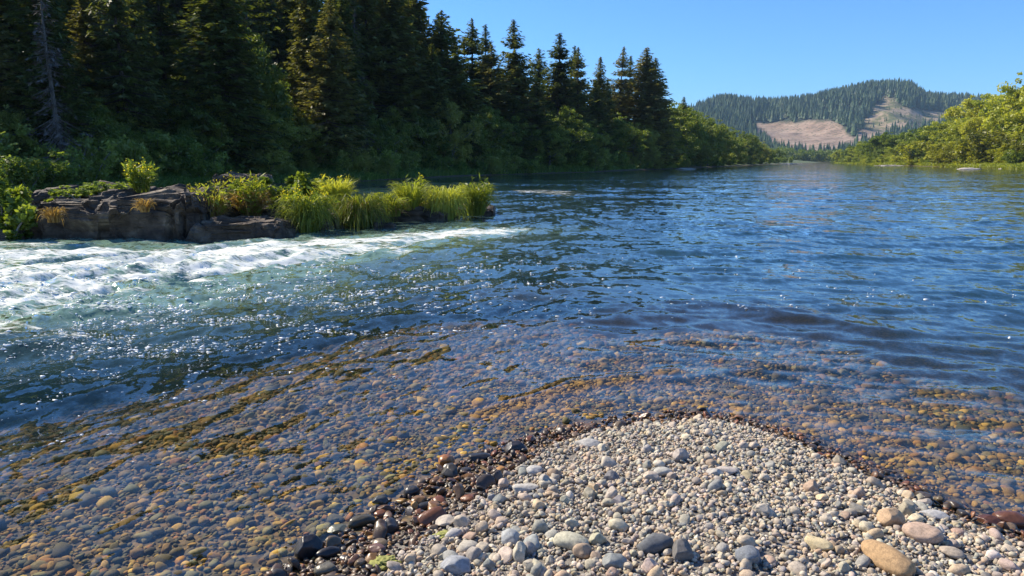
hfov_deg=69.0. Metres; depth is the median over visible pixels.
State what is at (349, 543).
cobble
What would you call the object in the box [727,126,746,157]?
broadleaf tree
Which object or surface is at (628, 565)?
cobble
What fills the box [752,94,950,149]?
hill
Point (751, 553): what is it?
river stone
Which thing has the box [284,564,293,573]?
cobble
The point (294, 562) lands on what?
cobble
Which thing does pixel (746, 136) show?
broadleaf tree
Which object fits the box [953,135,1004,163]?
golden shrub
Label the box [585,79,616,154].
fir tree
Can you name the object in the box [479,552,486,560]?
cobble
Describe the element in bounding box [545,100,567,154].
fir tree
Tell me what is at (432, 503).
cobble
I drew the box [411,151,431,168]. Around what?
bank shrub
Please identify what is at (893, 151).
broadleaf tree
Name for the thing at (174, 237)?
basalt rock
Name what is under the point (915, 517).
cobble
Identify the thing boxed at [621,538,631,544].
cobble
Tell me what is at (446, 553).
cobble
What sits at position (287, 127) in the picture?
broadleaf tree
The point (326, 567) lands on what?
river stone
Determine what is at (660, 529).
cobble
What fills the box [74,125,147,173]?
bank shrub
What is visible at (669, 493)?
cobble
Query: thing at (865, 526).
cobble
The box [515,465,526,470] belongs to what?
cobble
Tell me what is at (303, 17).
fir tree
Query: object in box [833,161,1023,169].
meadow grass
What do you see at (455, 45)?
fir tree
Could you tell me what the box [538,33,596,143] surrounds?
fir tree
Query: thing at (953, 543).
cobble
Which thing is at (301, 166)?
bank shrub
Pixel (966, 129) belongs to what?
broadleaf tree
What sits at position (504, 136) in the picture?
broadleaf tree
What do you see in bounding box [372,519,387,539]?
cobble
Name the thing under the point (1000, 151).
golden shrub
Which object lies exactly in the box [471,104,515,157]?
broadleaf tree
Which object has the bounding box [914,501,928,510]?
cobble
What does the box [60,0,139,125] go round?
fir tree
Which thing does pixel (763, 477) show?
cobble
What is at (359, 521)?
river stone
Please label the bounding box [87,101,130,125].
broadleaf tree
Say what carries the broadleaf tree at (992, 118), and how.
on the ground at (894, 349)
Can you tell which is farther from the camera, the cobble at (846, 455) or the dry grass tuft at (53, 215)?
the dry grass tuft at (53, 215)
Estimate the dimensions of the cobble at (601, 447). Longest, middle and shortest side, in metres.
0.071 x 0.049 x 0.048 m
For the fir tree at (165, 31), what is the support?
on the ground at (894, 349)
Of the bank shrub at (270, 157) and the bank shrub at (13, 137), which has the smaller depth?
the bank shrub at (13, 137)
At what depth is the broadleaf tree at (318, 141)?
66.71 m
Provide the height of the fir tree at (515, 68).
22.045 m
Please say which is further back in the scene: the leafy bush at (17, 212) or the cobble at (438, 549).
the leafy bush at (17, 212)
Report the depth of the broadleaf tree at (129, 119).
52.81 m
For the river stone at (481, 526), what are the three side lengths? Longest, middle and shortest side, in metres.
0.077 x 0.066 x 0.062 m
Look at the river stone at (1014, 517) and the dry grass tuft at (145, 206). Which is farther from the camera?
the dry grass tuft at (145, 206)
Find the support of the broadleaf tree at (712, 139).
on the ground at (894, 349)
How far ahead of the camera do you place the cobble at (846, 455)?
4.45 m
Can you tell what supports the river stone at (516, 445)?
on the ground at (894, 349)
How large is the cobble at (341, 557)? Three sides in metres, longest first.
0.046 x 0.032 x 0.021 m
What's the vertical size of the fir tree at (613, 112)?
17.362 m
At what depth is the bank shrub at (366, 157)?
70.29 m
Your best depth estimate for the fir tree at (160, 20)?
62.62 m
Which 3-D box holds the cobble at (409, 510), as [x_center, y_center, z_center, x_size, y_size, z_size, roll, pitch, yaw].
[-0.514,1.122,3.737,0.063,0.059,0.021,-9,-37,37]
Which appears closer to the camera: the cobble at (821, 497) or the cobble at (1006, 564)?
the cobble at (1006, 564)
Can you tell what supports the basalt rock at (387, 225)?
in the river water
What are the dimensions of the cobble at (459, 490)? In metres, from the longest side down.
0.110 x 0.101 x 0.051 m
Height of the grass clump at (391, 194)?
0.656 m
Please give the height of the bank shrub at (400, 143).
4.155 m
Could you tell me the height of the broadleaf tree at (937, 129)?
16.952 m
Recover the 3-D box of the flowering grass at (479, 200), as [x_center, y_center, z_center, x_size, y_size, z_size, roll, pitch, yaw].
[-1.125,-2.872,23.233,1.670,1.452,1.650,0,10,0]
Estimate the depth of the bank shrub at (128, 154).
47.99 m
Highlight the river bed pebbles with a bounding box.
[0,320,1023,575]
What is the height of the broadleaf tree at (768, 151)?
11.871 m
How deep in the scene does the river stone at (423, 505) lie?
3.74 m
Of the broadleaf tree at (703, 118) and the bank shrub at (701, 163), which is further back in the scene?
the broadleaf tree at (703, 118)
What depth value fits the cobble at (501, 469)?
4.14 m
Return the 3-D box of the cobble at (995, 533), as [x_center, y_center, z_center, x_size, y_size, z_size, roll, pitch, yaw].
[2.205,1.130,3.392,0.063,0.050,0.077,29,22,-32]
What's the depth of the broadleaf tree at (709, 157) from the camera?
221.81 m
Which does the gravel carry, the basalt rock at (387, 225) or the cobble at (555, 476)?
the cobble at (555, 476)
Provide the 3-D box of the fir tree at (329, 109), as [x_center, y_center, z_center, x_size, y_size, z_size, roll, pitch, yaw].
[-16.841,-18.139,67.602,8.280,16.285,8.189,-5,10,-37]
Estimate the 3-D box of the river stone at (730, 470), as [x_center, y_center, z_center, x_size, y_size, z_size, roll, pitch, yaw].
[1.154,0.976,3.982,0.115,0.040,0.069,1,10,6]
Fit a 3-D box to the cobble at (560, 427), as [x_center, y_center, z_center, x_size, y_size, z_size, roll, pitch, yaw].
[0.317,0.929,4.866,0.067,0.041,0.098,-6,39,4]
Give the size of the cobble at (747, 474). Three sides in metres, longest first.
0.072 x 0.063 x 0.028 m
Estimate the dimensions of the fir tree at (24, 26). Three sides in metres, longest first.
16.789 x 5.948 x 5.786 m
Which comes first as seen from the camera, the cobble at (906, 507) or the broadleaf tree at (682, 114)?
the cobble at (906, 507)
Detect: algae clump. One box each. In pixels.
[368,555,402,570]
[432,529,447,538]
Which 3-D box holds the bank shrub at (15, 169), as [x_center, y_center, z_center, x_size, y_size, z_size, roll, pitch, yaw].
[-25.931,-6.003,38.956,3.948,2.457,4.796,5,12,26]
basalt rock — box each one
[0,229,27,240]
[29,195,130,239]
[31,180,156,205]
[81,184,240,240]
[173,232,186,239]
[185,215,298,243]
[212,171,272,190]
[240,206,343,229]
[374,222,396,228]
[387,205,447,221]
[455,205,495,215]
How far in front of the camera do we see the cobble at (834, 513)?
3.48 m
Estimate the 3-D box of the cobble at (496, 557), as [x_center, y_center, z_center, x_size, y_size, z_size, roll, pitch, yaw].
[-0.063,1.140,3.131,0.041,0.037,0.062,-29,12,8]
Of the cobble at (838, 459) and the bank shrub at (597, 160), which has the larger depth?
the bank shrub at (597, 160)
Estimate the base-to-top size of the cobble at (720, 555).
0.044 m
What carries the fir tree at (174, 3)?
on the ground at (894, 349)
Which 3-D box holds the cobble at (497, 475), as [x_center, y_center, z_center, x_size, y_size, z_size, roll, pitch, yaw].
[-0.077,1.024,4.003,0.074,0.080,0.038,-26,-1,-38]
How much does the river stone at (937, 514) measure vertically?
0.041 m
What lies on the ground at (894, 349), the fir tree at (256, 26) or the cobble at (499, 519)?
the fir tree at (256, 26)
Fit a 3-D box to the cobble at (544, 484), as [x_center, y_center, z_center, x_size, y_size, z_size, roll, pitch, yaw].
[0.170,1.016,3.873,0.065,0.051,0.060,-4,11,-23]
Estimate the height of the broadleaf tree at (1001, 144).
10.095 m
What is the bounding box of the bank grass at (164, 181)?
[0,163,687,193]
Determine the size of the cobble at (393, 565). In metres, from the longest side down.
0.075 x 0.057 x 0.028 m
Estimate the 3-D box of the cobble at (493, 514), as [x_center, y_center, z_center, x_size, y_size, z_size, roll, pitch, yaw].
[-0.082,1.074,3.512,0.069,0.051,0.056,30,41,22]
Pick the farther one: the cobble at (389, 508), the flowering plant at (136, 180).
the flowering plant at (136, 180)
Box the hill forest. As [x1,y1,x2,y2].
[686,77,988,151]
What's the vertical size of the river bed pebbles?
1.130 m
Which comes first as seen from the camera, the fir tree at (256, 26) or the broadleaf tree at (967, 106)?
the fir tree at (256, 26)
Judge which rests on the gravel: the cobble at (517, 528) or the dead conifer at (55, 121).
the cobble at (517, 528)
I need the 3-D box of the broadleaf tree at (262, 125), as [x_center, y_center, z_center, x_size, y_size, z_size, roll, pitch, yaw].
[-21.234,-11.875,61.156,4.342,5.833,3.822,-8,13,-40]
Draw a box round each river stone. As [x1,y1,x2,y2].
[294,534,323,560]
[314,546,340,558]
[314,560,336,575]
[327,524,346,534]
[348,514,375,528]
[368,543,385,553]
[372,495,387,504]
[385,517,398,533]
[404,485,419,497]
[411,495,426,503]
[417,501,428,509]
[438,454,454,465]
[440,555,470,574]
[445,528,461,537]
[458,540,477,552]
[468,452,490,462]
[475,520,488,534]
[501,528,519,547]
[504,440,525,454]
[512,483,539,492]
[526,465,542,476]
[553,531,589,550]
[574,438,599,447]
[602,553,627,569]
[603,470,618,480]
[636,533,673,555]
[654,467,671,475]
[672,448,688,461]
[672,538,693,562]
[706,468,722,475]
[717,466,737,474]
[735,545,760,566]
[804,535,833,551]
[861,539,915,575]
[876,508,905,526]
[902,522,943,544]
[919,509,950,519]
[939,546,964,558]
[975,514,1000,525]
[992,510,1023,528]
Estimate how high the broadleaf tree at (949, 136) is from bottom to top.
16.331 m
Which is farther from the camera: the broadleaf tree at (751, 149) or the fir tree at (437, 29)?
the broadleaf tree at (751, 149)
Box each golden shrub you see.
[895,140,929,165]
[924,140,953,165]
[938,142,959,166]
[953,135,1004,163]
[956,132,1006,163]
[966,129,1023,162]
[986,144,1018,162]
[998,135,1023,163]
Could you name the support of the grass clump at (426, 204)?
on the basalt rock at (419, 213)
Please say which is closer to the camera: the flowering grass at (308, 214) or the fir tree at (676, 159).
the flowering grass at (308, 214)
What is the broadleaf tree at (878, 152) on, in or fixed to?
on the ground at (894, 349)
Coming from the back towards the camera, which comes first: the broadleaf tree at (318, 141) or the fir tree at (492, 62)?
the fir tree at (492, 62)
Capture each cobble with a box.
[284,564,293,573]
[287,556,300,570]
[326,535,340,546]
[339,555,345,561]
[345,539,357,547]
[347,554,359,565]
[354,558,365,568]
[364,530,372,535]
[365,553,377,563]
[365,564,373,570]
[370,504,379,515]
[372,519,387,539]
[372,538,387,548]
[374,509,388,518]
[377,505,394,511]
[382,510,392,518]
[387,561,403,570]
[395,498,405,503]
[404,553,416,563]
[405,506,414,515]
[407,536,416,546]
[408,561,414,568]
[411,501,417,508]
[412,517,419,525]
[417,506,445,526]
[428,500,441,509]
[429,476,439,483]
[431,543,446,555]
[433,495,444,502]
[435,464,443,471]
[435,514,453,526]
[436,488,444,495]
[441,464,457,477]
[442,550,457,559]
[447,478,455,482]
[454,483,464,498]
[454,515,469,526]
[460,467,471,473]
[460,494,473,501]
[461,473,473,478]
[462,531,476,539]
[466,546,481,561]
[476,474,495,488]
[476,541,488,552]
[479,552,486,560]
[483,558,495,571]
[487,494,495,500]
[488,509,501,519]
[490,504,498,509]
[491,470,503,483]
[492,494,507,503]
[493,553,500,562]
[495,516,508,523]
[496,466,504,472]
[498,478,508,488]
[498,546,512,564]
[503,471,510,476]
[511,526,520,531]
[512,541,525,563]
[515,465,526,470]
[518,467,526,475]
[518,493,532,501]
[523,534,539,549]
[523,559,532,565]
[524,541,536,555]
[525,435,533,442]
[525,562,541,572]
[531,520,547,533]
[532,558,546,569]
[533,499,544,510]
[538,479,551,488]
[539,474,549,480]
[545,529,557,540]
[545,555,553,565]
[547,468,561,476]
[549,485,558,492]
[550,473,559,479]
[555,424,565,432]
[560,495,570,503]
[565,518,578,527]
[572,543,591,558]
[583,487,595,499]
[584,559,595,569]
[588,483,598,490]
[589,532,606,544]
[590,551,601,558]
[597,443,605,451]
[601,456,616,467]
[602,498,613,505]
[604,486,617,498]
[608,518,627,530]
[612,495,626,503]
[612,505,622,512]
[613,421,621,428]
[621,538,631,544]
[624,562,632,570]
[630,549,637,556]
[637,487,647,496]
[639,412,650,418]
[641,558,657,573]
[642,444,651,451]
[642,460,651,469]
[643,471,658,481]
[653,460,664,466]
[657,527,664,532]
[658,500,670,508]
[662,548,671,556]
[665,489,676,497]
[667,472,676,479]
[670,494,680,505]
[679,514,689,524]
[705,459,716,465]
[707,479,722,490]
[714,441,727,451]
[715,530,726,538]
[715,542,727,552]
[718,552,723,558]
[727,516,734,524]
[734,415,744,418]
[737,535,755,545]
[738,442,748,448]
[740,558,751,570]
[741,470,752,479]
[755,503,769,515]
[759,473,770,481]
[763,555,776,563]
[765,461,774,468]
[767,508,775,517]
[780,458,789,465]
[783,473,793,479]
[789,506,800,514]
[799,555,809,562]
[803,480,818,491]
[816,494,828,500]
[819,513,833,523]
[820,558,831,568]
[827,511,838,516]
[832,455,846,465]
[833,545,844,554]
[838,561,849,572]
[839,511,849,519]
[842,452,849,458]
[844,508,857,516]
[849,502,866,514]
[851,487,865,498]
[855,555,870,566]
[859,521,874,531]
[866,476,884,489]
[866,528,883,538]
[898,500,915,515]
[901,490,914,498]
[907,512,923,521]
[914,491,932,500]
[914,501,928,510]
[915,493,922,499]
[917,498,931,505]
[937,523,948,529]
[945,499,964,509]
[945,539,958,547]
[950,528,963,536]
[956,509,970,518]
[985,549,1001,560]
[989,528,1004,541]
[996,521,1009,529]
[999,558,1021,571]
[1002,544,1017,551]
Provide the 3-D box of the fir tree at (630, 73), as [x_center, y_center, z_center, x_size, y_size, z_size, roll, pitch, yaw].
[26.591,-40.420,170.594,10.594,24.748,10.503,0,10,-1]
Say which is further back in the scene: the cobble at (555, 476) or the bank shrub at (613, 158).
the bank shrub at (613, 158)
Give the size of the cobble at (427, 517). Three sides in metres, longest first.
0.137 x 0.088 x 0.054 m
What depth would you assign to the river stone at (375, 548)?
3.29 m
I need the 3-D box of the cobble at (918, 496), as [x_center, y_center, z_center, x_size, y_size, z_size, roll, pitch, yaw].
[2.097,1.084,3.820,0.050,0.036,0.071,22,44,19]
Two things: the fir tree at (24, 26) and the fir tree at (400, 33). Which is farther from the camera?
the fir tree at (400, 33)
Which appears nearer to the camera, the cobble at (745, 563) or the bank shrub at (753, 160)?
the cobble at (745, 563)
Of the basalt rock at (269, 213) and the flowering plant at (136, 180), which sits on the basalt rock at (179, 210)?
the flowering plant at (136, 180)
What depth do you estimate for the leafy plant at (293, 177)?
20.88 m
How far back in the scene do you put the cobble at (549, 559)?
3.09 m
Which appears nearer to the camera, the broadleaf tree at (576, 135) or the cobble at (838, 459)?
the cobble at (838, 459)
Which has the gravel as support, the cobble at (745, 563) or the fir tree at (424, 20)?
the cobble at (745, 563)
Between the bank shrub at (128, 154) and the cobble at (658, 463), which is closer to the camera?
the cobble at (658, 463)
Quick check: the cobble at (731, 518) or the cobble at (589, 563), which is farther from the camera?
the cobble at (731, 518)
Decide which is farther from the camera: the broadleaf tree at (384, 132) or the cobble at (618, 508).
the broadleaf tree at (384, 132)
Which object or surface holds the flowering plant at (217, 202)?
on the basalt rock at (179, 210)
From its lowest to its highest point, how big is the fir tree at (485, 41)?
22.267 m
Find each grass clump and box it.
[309,174,360,208]
[367,192,399,204]
[379,197,412,216]
[388,173,431,210]
[419,198,434,209]
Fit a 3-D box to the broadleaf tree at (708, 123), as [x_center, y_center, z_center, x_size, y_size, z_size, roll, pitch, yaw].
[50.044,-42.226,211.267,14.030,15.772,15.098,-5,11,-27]
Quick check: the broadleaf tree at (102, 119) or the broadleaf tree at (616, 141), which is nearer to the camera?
the broadleaf tree at (102, 119)
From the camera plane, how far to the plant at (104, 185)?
18.43 m
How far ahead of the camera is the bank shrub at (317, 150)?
67.40 m
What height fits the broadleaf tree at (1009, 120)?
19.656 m
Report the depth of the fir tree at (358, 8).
83.41 m
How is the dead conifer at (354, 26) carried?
on the ground at (894, 349)
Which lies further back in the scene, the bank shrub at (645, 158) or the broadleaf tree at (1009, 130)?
the broadleaf tree at (1009, 130)
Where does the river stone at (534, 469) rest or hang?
on the ground at (894, 349)
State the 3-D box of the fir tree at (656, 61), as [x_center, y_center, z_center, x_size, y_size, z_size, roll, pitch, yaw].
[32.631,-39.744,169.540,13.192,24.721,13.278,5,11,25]
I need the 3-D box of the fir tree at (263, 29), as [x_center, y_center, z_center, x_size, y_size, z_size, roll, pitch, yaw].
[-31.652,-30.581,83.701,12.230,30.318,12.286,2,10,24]
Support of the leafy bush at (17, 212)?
on the basalt rock at (2, 236)
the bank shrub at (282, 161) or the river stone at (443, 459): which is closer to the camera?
the river stone at (443, 459)
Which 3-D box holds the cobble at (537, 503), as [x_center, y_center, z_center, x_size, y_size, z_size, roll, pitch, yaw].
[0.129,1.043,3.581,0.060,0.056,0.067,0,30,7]
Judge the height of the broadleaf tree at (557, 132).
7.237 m
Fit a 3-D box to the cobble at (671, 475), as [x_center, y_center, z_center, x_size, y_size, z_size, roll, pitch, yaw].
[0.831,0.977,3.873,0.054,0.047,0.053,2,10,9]
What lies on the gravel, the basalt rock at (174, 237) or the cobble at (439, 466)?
the cobble at (439, 466)
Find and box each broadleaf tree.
[0,104,37,158]
[31,94,141,142]
[74,93,111,110]
[86,96,154,138]
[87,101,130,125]
[126,128,170,163]
[166,126,178,140]
[173,121,219,167]
[231,25,295,127]
[234,107,284,169]
[247,100,321,171]
[254,67,308,166]
[292,106,341,160]
[292,111,362,159]
[360,114,410,159]
[367,105,429,150]
[395,139,426,166]
[406,106,451,167]
[426,97,483,165]
[434,117,455,156]
[449,108,495,161]
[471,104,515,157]
[480,105,528,156]
[503,114,542,158]
[520,125,574,165]
[541,105,598,157]
[546,115,602,159]
[587,121,615,160]
[602,128,626,156]
[607,112,649,158]
[621,122,664,160]
[624,116,691,166]
[664,142,685,164]
[665,108,699,161]
[667,101,719,155]
[678,106,720,152]
[682,122,710,159]
[688,125,717,157]
[695,126,721,162]
[696,119,711,160]
[698,111,728,152]
[705,137,723,165]
[707,118,739,165]
[707,119,729,157]
[721,134,735,158]
[726,135,742,161]
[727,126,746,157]
[729,128,749,163]
[738,131,762,155]
[739,142,750,158]
[747,141,759,163]
[748,133,767,158]
[751,135,764,159]
[758,141,774,163]
[764,147,778,162]
[773,148,786,162]
[828,149,846,161]
[839,145,853,160]
[843,141,864,160]
[851,143,872,161]
[852,132,899,161]
[865,137,877,162]
[870,132,905,149]
[872,148,884,157]
[879,146,902,161]
[895,129,918,154]
[910,123,939,149]
[912,145,928,161]
[919,117,959,145]
[922,139,945,158]
[924,118,966,151]
[928,120,950,144]
[940,94,1004,125]
[946,133,958,142]
[951,116,984,141]
[957,114,995,137]
[963,93,1012,121]
[981,72,1023,135]
[984,92,1004,108]
[995,128,1023,148]
[1000,85,1023,137]
[1004,120,1023,132]
[1005,115,1020,122]
[1010,123,1023,145]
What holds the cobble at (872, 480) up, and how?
on the gravel
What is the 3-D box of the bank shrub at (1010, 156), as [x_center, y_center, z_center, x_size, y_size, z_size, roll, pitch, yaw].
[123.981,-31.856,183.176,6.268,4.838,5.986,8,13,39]
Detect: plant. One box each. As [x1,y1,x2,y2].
[48,185,100,198]
[83,181,128,196]
[121,157,159,192]
[186,176,233,216]
[225,171,273,215]
[225,171,317,212]
[276,175,325,195]
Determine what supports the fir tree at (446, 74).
on the ground at (894, 349)
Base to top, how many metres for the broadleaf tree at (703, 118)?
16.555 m
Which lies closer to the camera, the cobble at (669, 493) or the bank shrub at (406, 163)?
the cobble at (669, 493)
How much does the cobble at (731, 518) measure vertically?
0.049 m
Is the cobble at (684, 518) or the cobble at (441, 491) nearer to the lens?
the cobble at (684, 518)
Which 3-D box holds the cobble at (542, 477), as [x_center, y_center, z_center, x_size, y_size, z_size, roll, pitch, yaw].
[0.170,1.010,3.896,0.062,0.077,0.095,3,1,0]
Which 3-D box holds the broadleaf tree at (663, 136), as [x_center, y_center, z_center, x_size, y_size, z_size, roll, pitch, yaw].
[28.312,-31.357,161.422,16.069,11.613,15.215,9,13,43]
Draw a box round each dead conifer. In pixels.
[25,0,93,166]
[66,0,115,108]
[351,11,379,152]
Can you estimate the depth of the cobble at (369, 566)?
3.12 m
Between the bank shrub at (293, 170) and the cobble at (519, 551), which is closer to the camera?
the cobble at (519, 551)
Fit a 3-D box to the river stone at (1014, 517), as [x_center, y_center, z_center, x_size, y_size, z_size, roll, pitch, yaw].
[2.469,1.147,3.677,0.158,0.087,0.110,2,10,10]
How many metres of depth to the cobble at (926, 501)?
3.75 m
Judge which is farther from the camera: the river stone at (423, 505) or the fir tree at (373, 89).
the fir tree at (373, 89)
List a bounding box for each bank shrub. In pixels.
[0,124,15,156]
[0,132,20,158]
[0,149,72,188]
[2,149,83,186]
[8,143,52,160]
[16,123,134,181]
[44,145,117,182]
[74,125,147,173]
[77,150,106,176]
[93,151,119,177]
[114,138,153,177]
[124,129,181,174]
[125,153,167,178]
[144,127,176,142]
[157,133,203,176]
[164,140,229,172]
[173,153,227,179]
[214,162,244,174]
[247,139,283,175]
[250,138,293,175]
[284,164,298,178]
[298,159,311,172]
[312,142,354,169]
[317,149,363,171]
[333,140,373,171]
[350,152,374,174]
[369,149,401,176]
[371,153,400,178]
[378,136,408,162]
[398,151,421,172]
[405,141,437,167]
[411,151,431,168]
[471,159,487,173]
[478,156,502,173]
[484,146,513,173]
[505,155,521,172]
[510,155,542,173]
[589,147,610,170]
[596,150,619,164]
[611,152,628,169]
[633,151,660,168]
[675,153,687,167]
[689,159,697,166]
[691,155,717,166]
[712,156,723,166]
[720,156,727,165]
[735,155,750,163]
[746,155,759,163]
[889,155,901,161]
[1000,149,1023,163]
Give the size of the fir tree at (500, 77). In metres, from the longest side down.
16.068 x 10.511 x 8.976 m
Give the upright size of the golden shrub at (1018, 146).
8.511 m
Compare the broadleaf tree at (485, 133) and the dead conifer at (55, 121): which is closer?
the dead conifer at (55, 121)
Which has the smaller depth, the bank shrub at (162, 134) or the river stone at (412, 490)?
the river stone at (412, 490)
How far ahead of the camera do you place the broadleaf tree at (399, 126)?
84.03 m
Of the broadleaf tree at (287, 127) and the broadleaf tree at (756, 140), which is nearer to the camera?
the broadleaf tree at (287, 127)
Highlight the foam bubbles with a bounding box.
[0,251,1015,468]
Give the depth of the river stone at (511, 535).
3.26 m
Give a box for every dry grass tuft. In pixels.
[35,206,70,225]
[130,198,156,212]
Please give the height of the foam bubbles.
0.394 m
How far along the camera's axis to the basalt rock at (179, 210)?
17.06 m
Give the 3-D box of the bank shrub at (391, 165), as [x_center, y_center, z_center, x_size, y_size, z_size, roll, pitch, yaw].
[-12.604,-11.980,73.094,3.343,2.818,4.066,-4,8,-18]
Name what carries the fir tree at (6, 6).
on the ground at (894, 349)
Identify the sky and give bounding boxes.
[319,0,1023,113]
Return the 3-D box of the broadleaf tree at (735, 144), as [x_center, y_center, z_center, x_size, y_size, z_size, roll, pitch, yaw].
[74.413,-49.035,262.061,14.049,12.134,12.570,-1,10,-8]
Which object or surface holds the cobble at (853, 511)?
on the gravel
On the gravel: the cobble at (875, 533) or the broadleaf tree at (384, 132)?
the cobble at (875, 533)
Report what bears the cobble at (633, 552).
on the gravel
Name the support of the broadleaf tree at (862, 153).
on the ground at (894, 349)
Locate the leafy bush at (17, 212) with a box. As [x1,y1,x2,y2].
[0,176,59,239]
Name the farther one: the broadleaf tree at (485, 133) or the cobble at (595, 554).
the broadleaf tree at (485, 133)
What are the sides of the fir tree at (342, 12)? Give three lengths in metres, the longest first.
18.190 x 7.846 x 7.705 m
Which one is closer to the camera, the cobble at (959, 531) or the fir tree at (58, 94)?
the cobble at (959, 531)
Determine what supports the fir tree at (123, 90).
on the ground at (894, 349)
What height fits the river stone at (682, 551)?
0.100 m
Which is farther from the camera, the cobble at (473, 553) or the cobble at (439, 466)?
the cobble at (439, 466)
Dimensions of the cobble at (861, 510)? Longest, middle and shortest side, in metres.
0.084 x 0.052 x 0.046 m
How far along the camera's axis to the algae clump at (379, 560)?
3.15 m
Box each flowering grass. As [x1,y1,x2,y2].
[267,182,343,232]
[450,173,498,215]
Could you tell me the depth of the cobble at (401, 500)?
3.85 m
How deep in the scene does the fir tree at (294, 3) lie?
76.98 m
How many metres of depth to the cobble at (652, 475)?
3.87 m
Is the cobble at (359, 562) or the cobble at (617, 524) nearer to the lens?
the cobble at (359, 562)
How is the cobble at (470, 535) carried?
on the ground at (894, 349)
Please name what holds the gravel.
on the ground at (894, 349)
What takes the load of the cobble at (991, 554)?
on the ground at (894, 349)
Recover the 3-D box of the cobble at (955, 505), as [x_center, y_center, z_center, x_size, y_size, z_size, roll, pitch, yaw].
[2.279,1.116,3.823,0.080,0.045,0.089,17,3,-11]
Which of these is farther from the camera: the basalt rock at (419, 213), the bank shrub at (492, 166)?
the bank shrub at (492, 166)
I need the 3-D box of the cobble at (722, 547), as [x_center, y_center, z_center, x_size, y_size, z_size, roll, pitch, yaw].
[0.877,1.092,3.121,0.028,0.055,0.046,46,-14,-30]
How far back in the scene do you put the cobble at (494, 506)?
3.59 m
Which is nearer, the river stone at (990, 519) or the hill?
the river stone at (990, 519)
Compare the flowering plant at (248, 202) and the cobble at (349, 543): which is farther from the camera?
the flowering plant at (248, 202)
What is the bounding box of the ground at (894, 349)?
[0,159,1023,575]
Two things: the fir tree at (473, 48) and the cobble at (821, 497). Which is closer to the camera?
the cobble at (821, 497)
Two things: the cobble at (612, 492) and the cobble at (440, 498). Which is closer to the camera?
the cobble at (612, 492)
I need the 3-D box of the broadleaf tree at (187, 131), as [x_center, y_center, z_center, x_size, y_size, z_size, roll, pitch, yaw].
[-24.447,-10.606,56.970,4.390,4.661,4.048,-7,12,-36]
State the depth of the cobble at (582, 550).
3.11 m
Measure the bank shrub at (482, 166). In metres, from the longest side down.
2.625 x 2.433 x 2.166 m
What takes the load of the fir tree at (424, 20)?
on the ground at (894, 349)
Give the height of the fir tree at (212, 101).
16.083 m
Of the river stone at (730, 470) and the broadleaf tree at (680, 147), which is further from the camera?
the broadleaf tree at (680, 147)
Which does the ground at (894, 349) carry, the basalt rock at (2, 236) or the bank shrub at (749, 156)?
the bank shrub at (749, 156)
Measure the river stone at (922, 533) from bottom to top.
0.083 m
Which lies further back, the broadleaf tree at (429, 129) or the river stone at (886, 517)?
the broadleaf tree at (429, 129)
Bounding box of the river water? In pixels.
[0,163,1023,445]
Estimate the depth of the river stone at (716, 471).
3.92 m
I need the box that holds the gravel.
[265,407,1023,575]
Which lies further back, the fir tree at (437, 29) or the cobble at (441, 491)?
the fir tree at (437, 29)
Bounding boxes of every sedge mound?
[329,192,395,230]
[421,185,472,220]
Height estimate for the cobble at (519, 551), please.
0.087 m
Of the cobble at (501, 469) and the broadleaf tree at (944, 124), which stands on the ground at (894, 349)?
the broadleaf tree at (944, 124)
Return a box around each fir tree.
[0,0,77,112]
[2,0,111,149]
[5,0,103,155]
[52,0,96,85]
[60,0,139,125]
[67,0,184,127]
[82,0,171,134]
[85,0,103,78]
[112,0,179,139]
[122,1,191,86]
[130,0,195,129]
[150,0,198,104]
[152,0,200,73]
[161,0,259,143]
[163,0,289,172]
[187,10,268,150]
[192,0,279,72]
[235,0,300,103]
[240,9,277,83]
[249,0,288,82]
[257,0,295,115]
[272,0,300,105]
[273,0,361,126]
[283,0,362,127]
[286,0,372,164]
[287,0,385,124]
[293,0,327,112]
[315,0,382,156]
[348,0,420,146]
[348,1,421,122]
[364,0,426,125]
[364,0,445,158]
[401,0,445,78]
[401,0,448,126]
[405,41,454,158]
[414,43,459,166]
[418,10,499,152]
[432,13,449,77]
[434,48,454,109]
[443,54,489,162]
[447,18,507,105]
[447,32,465,59]
[461,89,486,160]
[471,44,526,146]
[476,24,502,103]
[487,19,553,148]
[494,65,509,108]
[500,95,539,162]
[520,74,568,160]
[526,48,553,101]
[528,83,548,162]
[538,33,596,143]
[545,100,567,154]
[566,47,608,141]
[567,45,591,112]
[571,80,598,126]
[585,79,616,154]
[586,57,624,153]
[601,81,616,121]
[603,84,626,151]
[607,46,640,121]
[619,47,689,165]
[621,56,636,117]
[624,112,631,153]
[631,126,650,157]
[650,58,679,151]
[656,98,681,165]
[678,97,695,157]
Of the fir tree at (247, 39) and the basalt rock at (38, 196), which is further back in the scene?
the fir tree at (247, 39)
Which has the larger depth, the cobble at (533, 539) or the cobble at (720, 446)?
the cobble at (720, 446)
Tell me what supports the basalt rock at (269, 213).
in the river water

